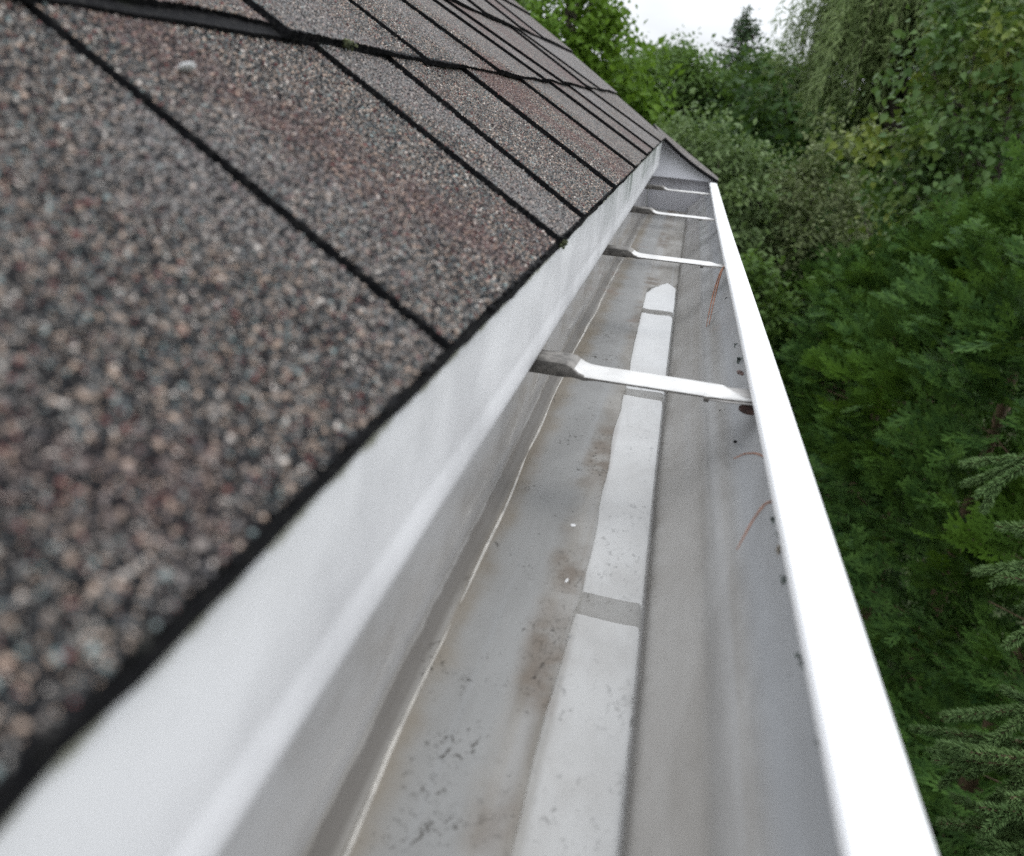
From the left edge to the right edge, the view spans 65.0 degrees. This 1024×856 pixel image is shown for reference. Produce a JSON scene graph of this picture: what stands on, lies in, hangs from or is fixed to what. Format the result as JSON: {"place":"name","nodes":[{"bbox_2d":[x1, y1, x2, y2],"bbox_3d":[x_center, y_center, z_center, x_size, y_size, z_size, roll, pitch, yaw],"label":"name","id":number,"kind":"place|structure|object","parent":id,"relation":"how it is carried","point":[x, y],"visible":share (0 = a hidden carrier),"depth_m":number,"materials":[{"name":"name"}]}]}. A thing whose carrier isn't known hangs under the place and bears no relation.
{"place":"outdoors","nodes":[
{"label":"outdoors","id":0,"kind":"place"},
{"bbox_2d":[0,0,718,855],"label":"house","id":1,"kind":"structure","parent":0,"point":[288,290],"depth_m":0.18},
{"bbox_2d":[175,62,195,71],"bbox_3d":[-0.104,-0.115,0.256,0.007,0.002,0.006,-15,5,37],"label":"petal","id":2,"kind":"object","parent":1,"relation":"on","point":[187,66],"visible":1,"depth_m":0.26,"materials":[{"name":"white plant"}]},
{"bbox_2d":[341,38,357,51],"bbox_3d":[-0.084,-0.199,0.417,0.008,0.006,0.012,-8,25,-29],"label":"moss tuft","id":3,"kind":"object","parent":1,"relation":"on","point":[347,43],"visible":1,"depth_m":0.42,"materials":[{"name":"green plant"}]},
{"bbox_2d":[559,239,567,248],"bbox_3d":[0.025,-0.095,0.410,0.008,0.005,0.011,9,22,9],"label":"moss tuft","id":4,"kind":"object","parent":1,"relation":"on","point":[563,243],"visible":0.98,"depth_m":0.41,"materials":[{"name":"green plant"}]},
{"bbox_2d":[220,175,936,855],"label":"rain gutter","id":5,"kind":"object","parent":1,"relation":"attached to","point":[672,699],"visible":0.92,"depth_m":0.30,"materials":[{"name":"paint"}]},
{"bbox_2d":[706,266,723,326],"bbox_3d":[0.190,-0.126,0.751,0.004,0.039,0.111,12,23,16],"label":"pine needle","id":6,"kind":"object","parent":5,"relation":"in","point":[713,293],"visible":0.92,"depth_m":0.75,"materials":[{"name":"plant"}]},
{"bbox_2d":[709,268,723,323],"bbox_3d":[0.192,-0.127,0.752,0.003,0.037,0.114,11,23,15],"label":"pine needle","id":7,"kind":"object","parent":5,"relation":"in","point":[715,293],"visible":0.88,"depth_m":0.75,"materials":[{"name":"plant"}]},
{"bbox_2d":[737,370,743,375],"bbox_3d":[0.128,-0.031,0.450,0.005,0.001,0.005,-13,52,-38],"label":"leaf scrap","id":8,"kind":"object","parent":5,"relation":"in","point":[739,372],"visible":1,"depth_m":0.45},
{"bbox_2d":[738,405,754,414],"bbox_3d":[0.124,-0.010,0.416,0.013,0.006,0.002,7,4,2],"label":"leaf scrap","id":9,"kind":"object","parent":5,"relation":"in","point":[747,409],"visible":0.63,"depth_m":0.42,"materials":[{"name":"brown plant"}]},
{"bbox_2d":[733,452,762,458],"bbox_3d":[0.104,0.013,0.350,0.013,0.008,0.012,9,22,9],"label":"pine needle","id":10,"kind":"object","parent":5,"relation":"in","point":[749,453],"visible":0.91,"depth_m":0.35,"materials":[{"name":"brown plant"}]},
{"bbox_2d":[736,500,771,549],"bbox_3d":[0.090,0.035,0.298,0.024,0.014,0.003,-16,30,-42],"label":"pine needle","id":11,"kind":"object","parent":5,"relation":"in","point":[759,511],"visible":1,"depth_m":0.30,"materials":[{"name":"plant"}]},
{"bbox_2d":[775,545,780,555],"bbox_3d":[0.100,0.046,0.299,0.004,0.005,0.005,9,22,9],"label":"debris crumb","id":12,"kind":"object","parent":5,"relation":"in","point":[778,549],"visible":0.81,"depth_m":0.30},
{"bbox_2d":[780,575,786,584],"bbox_3d":[0.096,0.053,0.280,0.004,0.004,0.006,9,22,9],"label":"debris crumb","id":13,"kind":"object","parent":5,"relation":"in","point":[782,580],"visible":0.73,"depth_m":0.28,"materials":[{"name":"grey"}]},
{"bbox_2d":[794,652,804,669],"bbox_3d":[0.085,0.069,0.235,0.005,0.003,0.006,9,22,9],"label":"debris crumb","id":14,"kind":"object","parent":5,"relation":"in","point":[797,655],"visible":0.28,"depth_m":0.24,"materials":[{"name":"grey"}]},
{"bbox_2d":[526,0,909,89],"label":"sky","id":15,"kind":"structure","parent":0,"point":[664,17],"materials":[{"name":"white"}]},
{"bbox_2d":[807,339,1023,836],"bbox_3d":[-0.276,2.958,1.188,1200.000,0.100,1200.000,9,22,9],"label":"ground","id":16,"kind":"structure","parent":0,"point":[999,615],"depth_m":6.04,"materials":[{"name":"green plant"}]},
{"bbox_2d":[514,0,542,15],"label":"broadleaf tree","id":17,"kind":"object","parent":16,"relation":"on","point":[522,4],"depth_m":12.96,"materials":[{"name":"green plant"}]},
{"bbox_2d":[518,0,652,97],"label":"broadleaf tree","id":18,"kind":"object","parent":16,"relation":"on","point":[599,24],"visible":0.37,"depth_m":10.31,"materials":[{"name":"green plant"}]},
{"bbox_2d":[598,35,684,127],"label":"broadleaf tree","id":19,"kind":"object","parent":16,"relation":"on","point":[644,103],"visible":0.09,"depth_m":11.05,"materials":[{"name":"green plant"}]},
{"bbox_2d":[600,24,748,134],"bbox_3d":[2.719,-5.607,16.401,3.699,5.061,4.187,18,25,28],"label":"broadleaf tree","id":20,"kind":"object","parent":16,"relation":"on","point":[692,76],"visible":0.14,"depth_m":15.07,"materials":[{"name":"green plant"}]},
{"bbox_2d":[664,36,789,131],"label":"broadleaf tree","id":21,"kind":"object","parent":16,"relation":"on","point":[757,58],"visible":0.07,"depth_m":15.89,"materials":[{"name":"green plant"}]},
{"bbox_2d":[655,88,799,310],"bbox_3d":[1.831,-1.643,8.427,2.204,3.499,2.215,9,22,9],"label":"shrub","id":22,"kind":"object","parent":16,"relation":"on","point":[738,183],"visible":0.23,"depth_m":7.69,"materials":[{"name":"green plant"}]},
{"bbox_2d":[710,4,768,86],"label":"conifer tree","id":23,"kind":"object","parent":16,"relation":"on","point":[741,25],"visible":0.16,"depth_m":18.78,"materials":[{"name":"green plant"}]},
{"bbox_2d":[676,48,813,210],"bbox_3d":[4.596,-4.981,15.821,3.525,4.658,3.627,24,29,39],"label":"broadleaf tree","id":24,"kind":"object","parent":16,"relation":"on","point":[726,101],"visible":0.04,"depth_m":14.86,"materials":[{"name":"green plant"}]},
{"bbox_2d":[659,49,868,276],"bbox_3d":[3.495,-3.240,12.375,3.721,4.639,3.184,9,22,9],"label":"broadleaf tree","id":25,"kind":"object","parent":16,"relation":"on","point":[764,128],"visible":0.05,"depth_m":11.48,"materials":[{"name":"green plant"}]},
{"bbox_2d":[740,241,821,417],"bbox_3d":[1.807,-0.361,7.095,1.617,2.662,1.730,9,22,9],"label":"shrub","id":26,"kind":"object","parent":16,"relation":"on","point":[761,280],"visible":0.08,"depth_m":6.48,"materials":[{"name":"green plant"}]},
{"bbox_2d":[768,273,833,402],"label":"arborvitae tree","id":27,"kind":"object","parent":16,"relation":"on","point":[799,288],"depth_m":8.84,"materials":[{"name":"green plant"}]},
{"bbox_2d":[751,47,854,203],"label":"broadleaf tree","id":28,"kind":"object","parent":16,"relation":"on","point":[789,88],"visible":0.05,"depth_m":14.77,"materials":[{"name":"green plant"}]},
{"bbox_2d":[739,106,895,370],"bbox_3d":[2.975,-1.529,8.428,1.760,3.483,2.023,9,22,9],"label":"shrub","id":29,"kind":"object","parent":16,"relation":"on","point":[806,236],"visible":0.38,"depth_m":7.82,"materials":[{"name":"green plant"}]},
{"bbox_2d":[764,241,890,484],"bbox_3d":[2.997,-0.680,8.038,1.867,2.339,1.790,17,24,26],"label":"arborvitae tree","id":30,"kind":"object","parent":16,"relation":"on","point":[822,263],"visible":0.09,"depth_m":7.64,"materials":[{"name":"green plant"}]},
{"bbox_2d":[759,170,907,399],"bbox_3d":[4.408,-1.749,10.639,2.708,3.271,2.669,9,22,9],"label":"broadleaf tree","id":31,"kind":"object","parent":16,"relation":"on","point":[871,220],"visible":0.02,"depth_m":9.94,"materials":[{"name":"green plant"}]},
{"bbox_2d":[767,234,928,525],"bbox_3d":[2.839,-0.370,6.873,1.837,2.596,1.879,-9,26,-32],"label":"arborvitae tree","id":32,"kind":"object","parent":16,"relation":"on","point":[846,258],"visible":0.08,"depth_m":6.63,"materials":[{"name":"green plant"}]},
{"bbox_2d":[765,86,954,238],"bbox_3d":[5.679,-3.547,13.913,3.354,4.854,3.281,3,22,-6],"label":"broadleaf tree","id":33,"kind":"object","parent":16,"relation":"on","point":[848,126],"visible":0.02,"depth_m":13.06,"materials":[{"name":"green plant"}]},
{"bbox_2d":[746,0,1023,222],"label":"willow tree","id":34,"kind":"object","parent":16,"relation":"on","point":[852,40],"visible":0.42,"depth_m":11.42,"materials":[{"name":"green plant"}]},
{"bbox_2d":[775,210,999,606],"bbox_3d":[2.636,-0.117,5.859,1.750,2.900,1.785,17,25,27],"label":"arborvitae tree","id":35,"kind":"object","parent":16,"relation":"on","point":[875,277],"visible":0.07,"depth_m":5.66,"materials":[{"name":"green plant"}]},
{"bbox_2d":[792,167,1023,673],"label":"arborvitae tree","id":36,"kind":"object","parent":16,"relation":"on","point":[923,245],"visible":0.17,"depth_m":4.68,"materials":[{"name":"green plant"}]},
{"bbox_2d":[809,132,1023,798],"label":"arborvitae tree","id":37,"kind":"object","parent":16,"relation":"on","point":[981,238],"visible":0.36,"depth_m":3.93,"materials":[{"name":"green plant"}]},
{"bbox_2d":[824,0,1023,525],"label":"broadleaf tree","id":38,"kind":"object","parent":16,"relation":"on","point":[924,145],"visible":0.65,"depth_m":5.39,"materials":[{"name":"green plant"}]},
{"bbox_2d":[840,224,1023,855],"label":"arborvitae tree","id":39,"kind":"object","parent":16,"relation":"on","point":[956,444],"visible":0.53,"depth_m":3.22,"materials":[{"name":"green plant"}]},
{"bbox_2d":[878,101,1023,221],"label":"distant tree","id":40,"kind":"object","parent":16,"relation":"on","point":[967,163],"visible":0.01,"depth_m":15.60,"materials":[{"name":"green plant"}]},
{"bbox_2d":[882,397,1023,855],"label":"arborvitae tree","id":41,"kind":"object","parent":16,"relation":"on","point":[935,801],"visible":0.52,"depth_m":2.73,"materials":[{"name":"green plant"}]},
{"bbox_2d":[908,453,1023,855],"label":"spruce tree","id":42,"kind":"object","parent":16,"relation":"on","point":[977,752],"visible":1,"depth_m":1.24,"materials":[{"name":"green plant"}]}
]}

